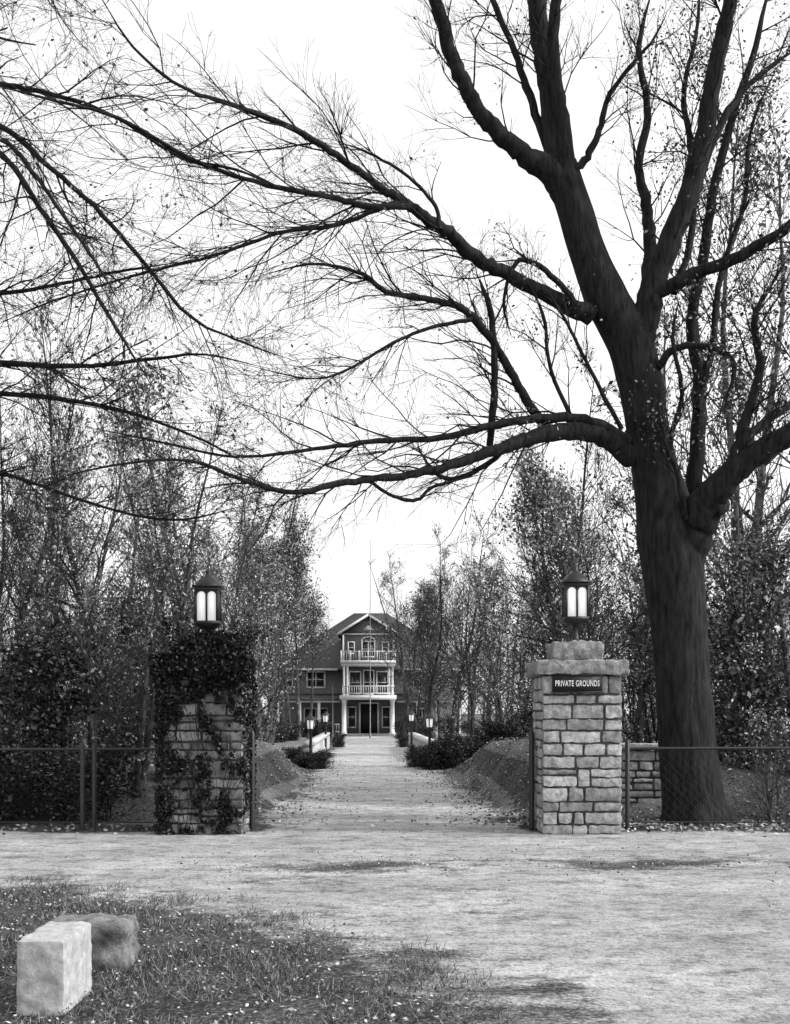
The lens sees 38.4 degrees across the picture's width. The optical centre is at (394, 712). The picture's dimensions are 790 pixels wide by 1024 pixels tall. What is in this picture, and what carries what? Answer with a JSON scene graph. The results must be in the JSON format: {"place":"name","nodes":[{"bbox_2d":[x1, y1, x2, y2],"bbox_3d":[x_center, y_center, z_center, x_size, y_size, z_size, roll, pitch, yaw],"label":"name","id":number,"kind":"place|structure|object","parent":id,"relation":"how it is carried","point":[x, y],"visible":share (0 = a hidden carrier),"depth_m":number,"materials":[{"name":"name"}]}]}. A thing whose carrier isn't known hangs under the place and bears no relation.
{"place":"outdoors","nodes":[
{"label":"outdoors","id":0,"kind":"place"},
{"bbox_2d":[0,825,789,1023],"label":"dirt road","id":1,"kind":"structure","parent":0,"point":[706,945],"depth_m":9.74,"materials":[{"name":"grey soil"}]},
{"bbox_2d":[16,921,91,1015],"bbox_3d":[-2.010,1.515,6.720,0.295,0.464,0.618,0,0,0],"label":"stone block","id":2,"kind":"object","parent":1,"relation":"on","point":[54,967],"depth_m":6.42,"materials":[{"name":"white stone"}]},
{"bbox_2d":[0,742,160,829],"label":"iron wire fence","id":3,"kind":"object","parent":1,"relation":"on","point":[82,749],"visible":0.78,"depth_m":16.59,"materials":[{"name":"black metal"}]},
{"bbox_2d":[50,913,140,970],"bbox_3d":[-2.079,1.590,7.750,0.634,0.417,0.486,0,0,0],"label":"rough stone block","id":4,"kind":"object","parent":1,"relation":"on","point":[114,942],"depth_m":7.56,"materials":[{"name":"grey stone"}]},
{"bbox_2d":[163,679,251,834],"bbox_3d":[-2.718,0.619,16.561,1.222,2.217,1.209,0,0,0],"label":"shaft","id":5,"kind":"object","parent":1,"relation":"on","point":[223,714],"visible":0.52,"depth_m":16.00,"materials":[{"name":"stone"}]},
{"bbox_2d":[148,611,272,834],"bbox_3d":[-2.683,0.108,16.562,1.798,3.245,1.805,0,0,0],"label":"climbing ivy","id":6,"kind":"object","parent":5,"relation":"attached to","point":[204,664],"visible":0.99,"depth_m":15.92,"materials":[{"name":"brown plant"}]},
{"bbox_2d":[171,670,257,679],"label":"cap slab","id":7,"kind":"structure","parent":5,"relation":"on","point":[256,676],"depth_m":15.98,"materials":[{"name":"stone"}]},
{"bbox_3d":[-2.723,-0.780,16.562,0.726,0.248,0.740,0,0,0],"label":"lantern plinth","id":8,"kind":"object","parent":7,"relation":"on","visible":0},
{"bbox_2d":[192,566,223,646],"bbox_3d":[-2.717,-1.545,16.500,0.441,1.190,0.441,0,0,0],"label":"lantern","id":9,"kind":"object","parent":8,"relation":"on","point":[208,587],"visible":0.92,"depth_m":16.35,"materials":[{"name":"paint"}]},
{"bbox_2d":[0,856,780,1023],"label":"grass verge","id":10,"kind":"object","parent":1,"relation":"on","point":[137,914],"depth_m":7.54,"materials":[{"name":"grey plant"}]},
{"bbox_2d":[532,675,621,834],"bbox_3d":[2.647,0.598,16.564,1.212,2.263,1.204,0,0,0],"label":"shaft","id":11,"kind":"object","parent":1,"relation":"on","point":[577,762],"visible":0.97,"depth_m":16.00,"materials":[{"name":"stone"}]},
{"bbox_2d":[529,730,534,829],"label":"iron driveway gate","id":12,"kind":"structure","parent":11,"relation":"attached to","point":[531,778],"depth_m":16.57,"materials":[{"name":"metal"}]},
{"bbox_2d":[551,674,603,692],"bbox_3d":[2.561,-0.412,15.944,0.742,0.259,0.041,0,0,0],"label":"private grounds sign","id":13,"kind":"object","parent":11,"relation":"attached to","point":[577,683],"visible":1,"depth_m":15.93,"materials":[{"name":"metal"}]},
{"bbox_2d":[526,659,629,677],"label":"cap slab","id":14,"kind":"structure","parent":11,"relation":"on","point":[548,667],"depth_m":15.92,"materials":[{"name":"stone"}]},
{"bbox_2d":[545,640,603,660],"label":"lantern plinth","id":15,"kind":"structure","parent":14,"relation":"on","point":[576,650],"depth_m":16.21,"materials":[{"name":"stone"}]},
{"bbox_2d":[560,562,591,641],"bbox_3d":[2.624,-1.605,16.500,0.441,1.190,0.441,0,0,0],"label":"lantern","id":16,"kind":"object","parent":15,"relation":"on","point":[575,583],"visible":0.94,"depth_m":16.35,"materials":[{"name":"paint"}]},
{"bbox_2d":[625,739,789,829],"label":"iron wire fence","id":17,"kind":"object","parent":1,"relation":"on","point":[628,748],"visible":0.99,"depth_m":16.59,"materials":[{"name":"black metal"}]},
{"bbox_2d":[255,736,534,828],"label":"gravel driveway","id":18,"kind":"structure","parent":0,"point":[375,752],"depth_m":22.97,"materials":[{"name":"grey gravel"}]},
{"bbox_2d":[0,714,789,824],"bbox_3d":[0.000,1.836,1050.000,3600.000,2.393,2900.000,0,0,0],"label":"ground","id":19,"kind":"structure","parent":0,"point":[731,789],"depth_m":19.57,"materials":[{"name":"grey plant"}]},
{"bbox_2d":[0,710,68,823],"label":"shrub","id":20,"kind":"object","parent":19,"relation":"on","point":[9,756],"visible":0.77,"depth_m":17.97,"materials":[{"name":"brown plant"}]},
{"bbox_2d":[0,367,70,666],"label":"woodland tree","id":21,"kind":"object","parent":19,"relation":"on","point":[4,540],"visible":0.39,"depth_m":26.02,"materials":[{"name":"grey plant"}]},
{"bbox_2d":[0,421,98,766],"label":"woodland tree","id":22,"kind":"object","parent":19,"relation":"on","point":[11,592],"visible":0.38,"depth_m":23.23,"materials":[{"name":"grey plant"}]},
{"bbox_2d":[0,488,104,756],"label":"woodland tree","id":23,"kind":"object","parent":19,"relation":"on","point":[43,609],"visible":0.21,"depth_m":25.59,"materials":[{"name":"grey plant"}]},
{"bbox_2d":[0,616,116,810],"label":"shrub","id":24,"kind":"object","parent":19,"relation":"on","point":[41,708],"visible":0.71,"depth_m":19.12,"materials":[{"name":"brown plant"}]},
{"bbox_2d":[15,744,104,824],"bbox_3d":[-5.305,1.249,17.821,1.247,1.511,1.664,0,0,-30],"label":"shrub","id":25,"kind":"object","parent":19,"relation":"on","point":[59,781],"visible":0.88,"depth_m":17.81,"materials":[{"name":"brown plant"}]},
{"bbox_2d":[0,291,124,753],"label":"woodland tree","id":26,"kind":"object","parent":19,"relation":"on","point":[66,370],"visible":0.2,"depth_m":45.01,"materials":[{"name":"grey plant"}]},
{"bbox_2d":[0,321,132,772],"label":"woodland tree","id":27,"kind":"object","parent":19,"relation":"on","point":[24,605],"visible":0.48,"depth_m":22.22,"materials":[{"name":"grey plant"}]},
{"bbox_2d":[0,426,151,751],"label":"woodland tree","id":28,"kind":"object","parent":19,"relation":"on","point":[57,560],"visible":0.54,"depth_m":20.48,"materials":[{"name":"grey plant"}]},
{"bbox_2d":[9,505,147,757],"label":"woodland tree","id":29,"kind":"object","parent":19,"relation":"on","point":[84,644],"visible":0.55,"depth_m":20.68,"materials":[{"name":"grey plant"}]},
{"bbox_2d":[7,378,154,751],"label":"woodland tree","id":30,"kind":"object","parent":19,"relation":"on","point":[105,552],"visible":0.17,"depth_m":48.00,"materials":[{"name":"grey plant"}]},
{"bbox_2d":[0,262,171,753],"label":"woodland tree","id":31,"kind":"object","parent":19,"relation":"on","point":[60,502],"visible":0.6,"depth_m":21.15,"materials":[{"name":"grey plant"}]},
{"bbox_2d":[0,471,187,740],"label":"woodland tree","id":32,"kind":"object","parent":19,"relation":"on","point":[134,539],"visible":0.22,"depth_m":27.45,"materials":[{"name":"grey plant"}]},
{"bbox_2d":[10,545,187,797],"bbox_3d":[-4.573,-0.663,18.966,3.373,4.371,3.097,0,0,32],"label":"woodland tree","id":33,"kind":"object","parent":19,"relation":"on","point":[149,731],"visible":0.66,"depth_m":18.82,"materials":[{"name":"grey plant"}]},
{"bbox_2d":[62,725,155,821],"bbox_3d":[-4.540,1.126,18.157,1.480,1.880,1.976,0,0,-4],"label":"shrub","id":34,"kind":"object","parent":19,"relation":"on","point":[108,792],"visible":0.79,"depth_m":17.87,"materials":[{"name":"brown plant"}]},
{"bbox_2d":[59,584,158,745],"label":"tree","id":35,"kind":"object","parent":19,"relation":"on","point":[99,722],"visible":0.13,"depth_m":26.39,"materials":[{"name":"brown plant"}]},
{"bbox_2d":[56,574,192,794],"bbox_3d":[-4.383,-0.379,19.246,2.394,4.084,2.826,0,0,15],"label":"shrub","id":36,"kind":"object","parent":19,"relation":"on","point":[144,659],"visible":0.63,"depth_m":19.00,"materials":[{"name":"grey plant"}]},
{"bbox_2d":[97,571,181,745],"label":"tree","id":37,"kind":"object","parent":19,"relation":"on","point":[121,643],"visible":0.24,"depth_m":24.52,"materials":[{"name":"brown plant"}]},
{"bbox_2d":[81,427,200,676],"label":"woodland tree","id":38,"kind":"object","parent":19,"relation":"on","point":[112,583],"visible":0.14,"depth_m":33.55,"materials":[{"name":"grey plant"}]},
{"bbox_2d":[93,463,239,740],"bbox_3d":[-3.891,-1.500,19.453,2.347,5.473,2.736,0,0,-22],"label":"woodland tree","id":39,"kind":"object","parent":19,"relation":"on","point":[161,551],"visible":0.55,"depth_m":19.13,"materials":[{"name":"grey plant"}]},
{"bbox_2d":[82,363,252,782],"bbox_3d":[-3.756,-2.379,19.690,2.626,7.428,2.613,0,0,5],"label":"woodland tree","id":40,"kind":"object","parent":19,"relation":"on","point":[191,545],"visible":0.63,"depth_m":19.53,"materials":[{"name":"grey plant"}]},
{"bbox_2d":[100,387,250,657],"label":"woodland tree","id":41,"kind":"object","parent":19,"relation":"on","point":[140,545],"visible":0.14,"depth_m":45.96,"materials":[{"name":"grey plant"}]},
{"bbox_2d":[81,330,291,674],"bbox_3d":[-6.363,-4.363,32.008,5.464,12.104,6.369,0,0,19],"label":"woodland tree","id":42,"kind":"object","parent":19,"relation":"on","point":[143,389],"visible":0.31,"depth_m":31.54,"materials":[{"name":"grey plant"}]},
{"bbox_2d":[126,414,258,646],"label":"woodland tree","id":43,"kind":"object","parent":19,"relation":"on","point":[181,555],"visible":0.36,"depth_m":25.41,"materials":[{"name":"grey plant"}]},
{"bbox_2d":[0,0,415,580],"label":"bare maple tree","id":44,"kind":"object","parent":19,"relation":"on","point":[27,143],"visible":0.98,"depth_m":14.81,"materials":[{"name":"black plant"}]},
{"bbox_2d":[173,517,279,681],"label":"woodland tree","id":45,"kind":"object","parent":19,"relation":"on","point":[209,553],"visible":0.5,"depth_m":23.81,"materials":[{"name":"grey plant"}]},
{"bbox_2d":[180,461,282,653],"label":"woodland tree","id":46,"kind":"object","parent":19,"relation":"on","point":[237,585],"visible":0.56,"depth_m":28.09,"materials":[{"name":"grey plant"}]},
{"bbox_2d":[187,535,302,718],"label":"woodland tree","id":47,"kind":"object","parent":19,"relation":"on","point":[264,581],"visible":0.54,"depth_m":30.49,"materials":[{"name":"grey plant"}]},
{"bbox_2d":[222,574,293,741],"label":"woodland tree","id":48,"kind":"object","parent":19,"relation":"on","point":[246,617],"visible":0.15,"depth_m":45.88,"materials":[{"name":"grey plant"}]},
{"bbox_2d":[219,446,299,739],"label":"woodland tree","id":49,"kind":"object","parent":19,"relation":"on","point":[234,504],"visible":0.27,"depth_m":60.78,"materials":[{"name":"grey plant"}]},
{"bbox_2d":[196,523,323,745],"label":"woodland tree","id":50,"kind":"object","parent":19,"relation":"on","point":[280,675],"visible":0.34,"depth_m":59.65,"materials":[{"name":"grey plant"}]},
{"bbox_2d":[228,549,302,743],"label":"woodland tree","id":51,"kind":"object","parent":19,"relation":"on","point":[278,612],"visible":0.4,"depth_m":46.50,"materials":[{"name":"grey plant"}]},
{"bbox_2d":[218,507,320,741],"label":"woodland tree","id":52,"kind":"object","parent":19,"relation":"on","point":[299,541],"visible":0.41,"depth_m":55.57,"materials":[{"name":"grey plant"}]},
{"bbox_2d":[222,427,327,688],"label":"woodland tree","id":53,"kind":"object","parent":19,"relation":"on","point":[286,552],"visible":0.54,"depth_m":50.25,"materials":[{"name":"grey plant"}]},
{"bbox_2d":[225,518,328,696],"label":"woodland tree","id":54,"kind":"object","parent":19,"relation":"on","point":[308,588],"visible":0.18,"depth_m":68.46,"materials":[{"name":"grey plant"}]},
{"bbox_2d":[258,538,320,726],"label":"woodland tree","id":55,"kind":"object","parent":19,"relation":"on","point":[288,714],"visible":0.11,"depth_m":71.48,"materials":[{"name":"grey plant"}]},
{"bbox_2d":[287,595,341,737],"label":"woodland tree","id":56,"kind":"object","parent":19,"relation":"on","point":[298,699],"visible":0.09,"depth_m":78.40,"materials":[{"name":"grey plant"}]},
{"bbox_2d":[294,586,337,738],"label":"woodland tree","id":57,"kind":"object","parent":19,"relation":"on","point":[314,614],"visible":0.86,"depth_m":76.59,"materials":[{"name":"grey plant"}]},
{"bbox_2d":[276,618,461,732],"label":"walls","id":58,"kind":"structure","parent":19,"relation":"on","point":[334,678],"depth_m":84.50,"materials":[{"name":"grey wood"}]},
{"bbox_2d":[270,613,462,700],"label":"roof","id":59,"kind":"structure","parent":58,"relation":"on","point":[332,659],"depth_m":85.01,"materials":[{"name":"grey"}]},
{"bbox_2d":[277,614,462,733],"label":"white trim columns and windows","id":60,"kind":"structure","parent":58,"relation":"attached to","point":[392,697],"depth_m":81.98,"materials":[{"name":"paint"}]},
{"bbox_2d":[287,642,454,726],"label":"window glass","id":61,"kind":"object","parent":60,"relation":"attached to","point":[354,676],"visible":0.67,"depth_m":83.57,"materials":[{"name":"black glass"}]},
{"bbox_2d":[0,0,789,826],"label":"bare maple tree","id":62,"kind":"object","parent":19,"relation":"on","point":[678,518],"visible":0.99,"depth_m":17.16,"materials":[{"name":"black plant"}]},
{"bbox_2d":[0,737,789,1023],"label":"fallen leaves","id":63,"kind":"object","parent":19,"relation":"on","point":[775,826],"visible":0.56,"depth_m":16.36,"materials":[{"name":"grey plant"}]},
{"bbox_2d":[0,590,789,727],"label":"distant woods","id":64,"kind":"object","parent":19,"relation":"on","point":[469,711],"depth_m":106.66,"materials":[{"name":"grey plant"}]},
{"bbox_2d":[375,551,426,735],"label":"woodland tree","id":65,"kind":"object","parent":19,"relation":"on","point":[406,672],"visible":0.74,"depth_m":71.44,"materials":[{"name":"grey plant"}]},
{"bbox_2d":[361,572,447,734],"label":"woodland tree","id":66,"kind":"object","parent":19,"relation":"on","point":[404,643],"visible":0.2,"depth_m":73.51,"materials":[{"name":"grey plant"}]},
{"bbox_2d":[368,559,455,735],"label":"woodland tree","id":67,"kind":"object","parent":19,"relation":"on","point":[425,701],"visible":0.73,"depth_m":63.52,"materials":[{"name":"grey plant"}]},
{"bbox_2d":[370,540,461,724],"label":"woodland tree","id":68,"kind":"object","parent":19,"relation":"on","point":[415,681],"visible":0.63,"depth_m":68.85,"materials":[{"name":"grey plant"}]},
{"bbox_2d":[376,576,476,738],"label":"woodland tree","id":69,"kind":"object","parent":19,"relation":"on","point":[396,674],"visible":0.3,"depth_m":70.31,"materials":[{"name":"grey plant"}]},
{"bbox_2d":[412,739,446,769],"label":"shrub","id":70,"kind":"object","parent":19,"relation":"on","point":[425,754],"visible":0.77,"depth_m":33.80,"materials":[{"name":"grey plant"}]},
{"bbox_2d":[387,522,489,736],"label":"woodland tree","id":71,"kind":"object","parent":19,"relation":"on","point":[430,687],"visible":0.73,"depth_m":59.15,"materials":[{"name":"grey plant"}]},
{"bbox_2d":[425,734,470,769],"bbox_3d":[1.621,1.337,33.992,1.518,1.468,1.338,0,0,16],"label":"shrub","id":72,"kind":"object","parent":19,"relation":"on","point":[452,752],"visible":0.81,"depth_m":33.74,"materials":[{"name":"grey plant"}]},
{"bbox_2d":[401,506,518,739],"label":"woodland tree","id":73,"kind":"object","parent":19,"relation":"on","point":[452,725],"visible":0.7,"depth_m":51.52,"materials":[{"name":"grey plant"}]},
{"bbox_2d":[424,580,499,741],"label":"woodland tree","id":74,"kind":"object","parent":19,"relation":"on","point":[459,704],"visible":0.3,"depth_m":60.16,"materials":[{"name":"grey plant"}]},
{"bbox_2d":[417,524,514,736],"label":"woodland tree","id":75,"kind":"object","parent":19,"relation":"on","point":[472,710],"visible":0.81,"depth_m":44.49,"materials":[{"name":"grey plant"}]},
{"bbox_2d":[436,559,530,727],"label":"woodland tree","id":76,"kind":"object","parent":19,"relation":"on","point":[507,583],"visible":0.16,"depth_m":65.07,"materials":[{"name":"grey plant"}]},
{"bbox_2d":[437,556,537,738],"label":"woodland tree","id":77,"kind":"object","parent":19,"relation":"on","point":[477,584],"visible":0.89,"depth_m":36.01,"materials":[{"name":"grey plant"}]},
{"bbox_2d":[451,586,531,723],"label":"woodland tree","id":78,"kind":"object","parent":19,"relation":"on","point":[497,662],"visible":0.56,"depth_m":45.09,"materials":[{"name":"grey plant"}]},
{"bbox_2d":[475,716,524,745],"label":"shrub","id":79,"kind":"object","parent":19,"relation":"on","point":[495,730],"visible":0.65,"depth_m":31.74,"materials":[{"name":"grey plant"}]},
{"bbox_2d":[506,695,534,738],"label":"shrub","id":80,"kind":"object","parent":19,"relation":"on","point":[526,720],"visible":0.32,"depth_m":38.02,"materials":[{"name":"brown plant"}]},
{"bbox_2d":[453,558,608,737],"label":"woodland tree","id":81,"kind":"object","parent":19,"relation":"on","point":[506,635],"visible":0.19,"depth_m":44.93,"materials":[{"name":"grey plant"}]},
{"bbox_2d":[472,409,623,655],"bbox_3d":[3.240,-2.983,24.076,3.165,7.677,3.190,0,0,13],"label":"woodland tree","id":82,"kind":"object","parent":19,"relation":"on","point":[546,597],"visible":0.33,"depth_m":24.25,"materials":[{"name":"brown plant"}]},
{"bbox_2d":[464,335,641,659],"bbox_3d":[4.388,-3.773,30.055,4.701,11.542,4.739,0,0,-8],"label":"woodland tree","id":83,"kind":"object","parent":19,"relation":"on","point":[587,453],"visible":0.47,"depth_m":29.00,"materials":[{"name":"grey plant"}]},
{"bbox_2d":[480,429,627,680],"bbox_3d":[3.275,-2.654,24.589,3.141,7.162,2.694,0,0,-20],"label":"woodland tree","id":84,"kind":"object","parent":19,"relation":"on","point":[522,463],"visible":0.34,"depth_m":24.43,"materials":[{"name":"grey plant"}]},
{"bbox_2d":[481,450,650,663],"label":"woodland tree","id":85,"kind":"object","parent":19,"relation":"on","point":[537,497],"visible":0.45,"depth_m":23.04,"materials":[{"name":"grey plant"}]},
{"bbox_2d":[511,461,643,710],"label":"woodland tree","id":86,"kind":"object","parent":19,"relation":"on","point":[572,526],"visible":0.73,"depth_m":21.50,"materials":[{"name":"grey plant"}]},
{"bbox_2d":[522,462,652,677],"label":"woodland tree","id":87,"kind":"object","parent":19,"relation":"on","point":[592,626],"visible":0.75,"depth_m":21.38,"materials":[{"name":"grey plant"}]},
{"bbox_2d":[524,509,651,685],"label":"woodland tree","id":88,"kind":"object","parent":19,"relation":"on","point":[596,585],"visible":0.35,"depth_m":22.13,"materials":[{"name":"grey plant"}]},
{"bbox_2d":[596,588,656,742],"bbox_3d":[6.739,-0.870,31.967,2.792,5.456,2.954,0,0,35],"label":"shrub","id":89,"kind":"object","parent":19,"relation":"on","point":[630,705],"visible":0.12,"depth_m":31.98,"materials":[{"name":"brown plant"}]},
{"bbox_2d":[601,572,657,742],"bbox_3d":[5.927,-1.050,25.889,2.673,4.932,2.526,0,0,-28],"label":"shrub","id":90,"kind":"object","parent":19,"relation":"on","point":[648,735],"visible":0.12,"depth_m":25.91,"materials":[{"name":"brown plant"}]},
{"bbox_2d":[620,743,661,804],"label":"stone wall","id":91,"kind":"structure","parent":19,"relation":"on","point":[646,791],"depth_m":18.83,"materials":[{"name":"grey stone"}]},
{"bbox_2d":[589,465,716,742],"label":"woodland tree","id":92,"kind":"object","parent":19,"relation":"on","point":[641,706],"visible":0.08,"depth_m":25.81,"materials":[{"name":"grey plant"}]},
{"bbox_2d":[566,297,754,742],"bbox_3d":[7.569,-6.076,33.826,6.387,16.454,6.420,0,0,24],"label":"woodland tree","id":93,"kind":"object","parent":19,"relation":"on","point":[663,349],"visible":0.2,"depth_m":33.81,"materials":[{"name":"grey plant"}]},
{"bbox_2d":[605,582,734,753],"bbox_3d":[5.463,-0.887,22.212,2.560,4.063,2.169,0,0,28],"label":"shrub","id":94,"kind":"object","parent":19,"relation":"on","point":[644,666],"visible":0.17,"depth_m":22.14,"materials":[{"name":"grey plant"}]},
{"bbox_2d":[589,62,789,740],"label":"woodland tree","id":95,"kind":"object","parent":19,"relation":"on","point":[730,440],"visible":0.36,"depth_m":25.45,"materials":[{"name":"grey plant"}]},
{"bbox_2d":[628,496,789,760],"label":"woodland tree","id":96,"kind":"object","parent":19,"relation":"on","point":[733,711],"visible":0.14,"depth_m":21.89,"materials":[{"name":"grey plant"}]},
{"bbox_2d":[639,516,789,765],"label":"woodland tree","id":97,"kind":"object","parent":19,"relation":"on","point":[746,595],"visible":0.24,"depth_m":24.82,"materials":[{"name":"grey plant"}]},
{"bbox_2d":[673,68,789,758],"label":"woodland tree","id":98,"kind":"object","parent":19,"relation":"on","point":[778,208],"visible":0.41,"depth_m":30.64,"materials":[{"name":"grey plant"}]},
{"bbox_2d":[699,114,789,583],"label":"woodland tree","id":99,"kind":"object","parent":19,"relation":"on","point":[780,303],"visible":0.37,"depth_m":25.30,"materials":[{"name":"grey plant"}]},
{"bbox_2d":[704,495,789,768],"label":"woodland tree","id":100,"kind":"object","parent":19,"relation":"on","point":[715,550],"visible":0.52,"depth_m":20.67,"materials":[{"name":"grey plant"}]},
{"bbox_2d":[705,509,789,769],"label":"shrub","id":101,"kind":"object","parent":19,"relation":"on","point":[753,676],"visible":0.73,"depth_m":20.53,"materials":[{"name":"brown plant"}]},
{"bbox_2d":[712,643,789,771],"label":"shrub","id":102,"kind":"object","parent":19,"relation":"on","point":[768,710],"visible":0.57,"depth_m":20.62,"materials":[{"name":"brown plant"}]},
{"bbox_2d":[727,491,789,715],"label":"woodland tree","id":103,"kind":"object","parent":19,"relation":"on","point":[785,667],"visible":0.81,"depth_m":20.18,"materials":[{"name":"grey plant"}]},
{"bbox_2d":[731,702,789,821],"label":"shrub","id":104,"kind":"object","parent":19,"relation":"on","point":[767,793],"visible":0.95,"depth_m":17.68,"materials":[{"name":"grey plant"}]},
{"bbox_2d":[0,0,789,713],"label":"sky","id":105,"kind":"structure","parent":0,"point":[367,43],"materials":[{"name":"white"}]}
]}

